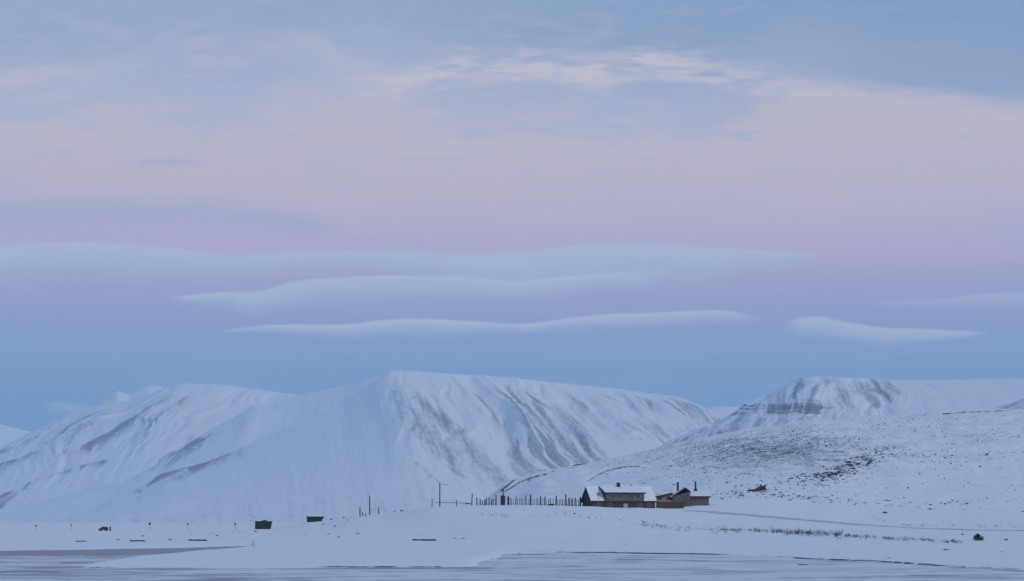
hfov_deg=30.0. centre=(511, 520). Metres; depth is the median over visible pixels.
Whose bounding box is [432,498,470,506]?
rail fence
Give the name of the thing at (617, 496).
lodge
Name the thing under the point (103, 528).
parked car
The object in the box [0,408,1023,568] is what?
ground
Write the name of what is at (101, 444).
mountain
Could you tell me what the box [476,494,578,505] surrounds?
yard fence
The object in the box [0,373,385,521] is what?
mountain
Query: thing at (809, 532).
dry grass
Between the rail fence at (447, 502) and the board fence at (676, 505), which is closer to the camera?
the board fence at (676, 505)
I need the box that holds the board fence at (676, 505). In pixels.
[656,502,683,508]
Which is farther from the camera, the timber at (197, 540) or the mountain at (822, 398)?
the mountain at (822, 398)
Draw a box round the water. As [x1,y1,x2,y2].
[0,546,1023,580]
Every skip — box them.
[255,520,271,528]
[307,516,323,522]
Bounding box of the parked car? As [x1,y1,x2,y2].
[98,527,108,530]
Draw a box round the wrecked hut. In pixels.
[747,484,766,490]
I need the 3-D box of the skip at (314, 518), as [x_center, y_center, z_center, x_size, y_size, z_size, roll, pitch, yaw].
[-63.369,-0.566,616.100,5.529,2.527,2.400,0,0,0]
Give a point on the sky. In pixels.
(705, 203)
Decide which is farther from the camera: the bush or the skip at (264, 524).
the skip at (264, 524)
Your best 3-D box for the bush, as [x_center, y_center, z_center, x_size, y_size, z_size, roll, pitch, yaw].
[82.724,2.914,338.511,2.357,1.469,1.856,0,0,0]
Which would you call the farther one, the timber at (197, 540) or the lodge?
the lodge
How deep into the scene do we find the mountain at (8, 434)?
11374.24 m
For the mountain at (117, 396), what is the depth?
12143.58 m
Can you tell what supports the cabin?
on the ground at (383, 540)
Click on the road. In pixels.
(833, 521)
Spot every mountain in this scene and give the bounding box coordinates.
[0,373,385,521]
[0,383,296,508]
[0,424,30,446]
[56,370,726,521]
[100,386,162,404]
[657,376,1023,447]
[706,406,739,415]
[996,398,1023,408]
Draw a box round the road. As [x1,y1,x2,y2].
[687,510,1023,530]
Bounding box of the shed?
[501,489,504,504]
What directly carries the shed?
on the ground at (383, 540)
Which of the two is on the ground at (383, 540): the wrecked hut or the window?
the wrecked hut
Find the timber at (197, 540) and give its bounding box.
[188,539,206,540]
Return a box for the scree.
[604,411,1023,511]
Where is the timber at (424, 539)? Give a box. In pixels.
[412,539,435,540]
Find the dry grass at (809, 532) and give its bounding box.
[184,512,995,543]
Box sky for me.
[0,0,1023,431]
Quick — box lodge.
[581,483,656,507]
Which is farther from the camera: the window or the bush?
the window
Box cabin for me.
[655,482,709,506]
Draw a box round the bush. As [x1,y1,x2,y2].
[973,533,983,540]
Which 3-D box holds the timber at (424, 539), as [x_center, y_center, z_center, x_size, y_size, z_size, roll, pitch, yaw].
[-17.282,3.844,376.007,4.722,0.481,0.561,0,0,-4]
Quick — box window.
[628,494,633,498]
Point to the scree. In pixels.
(832, 473)

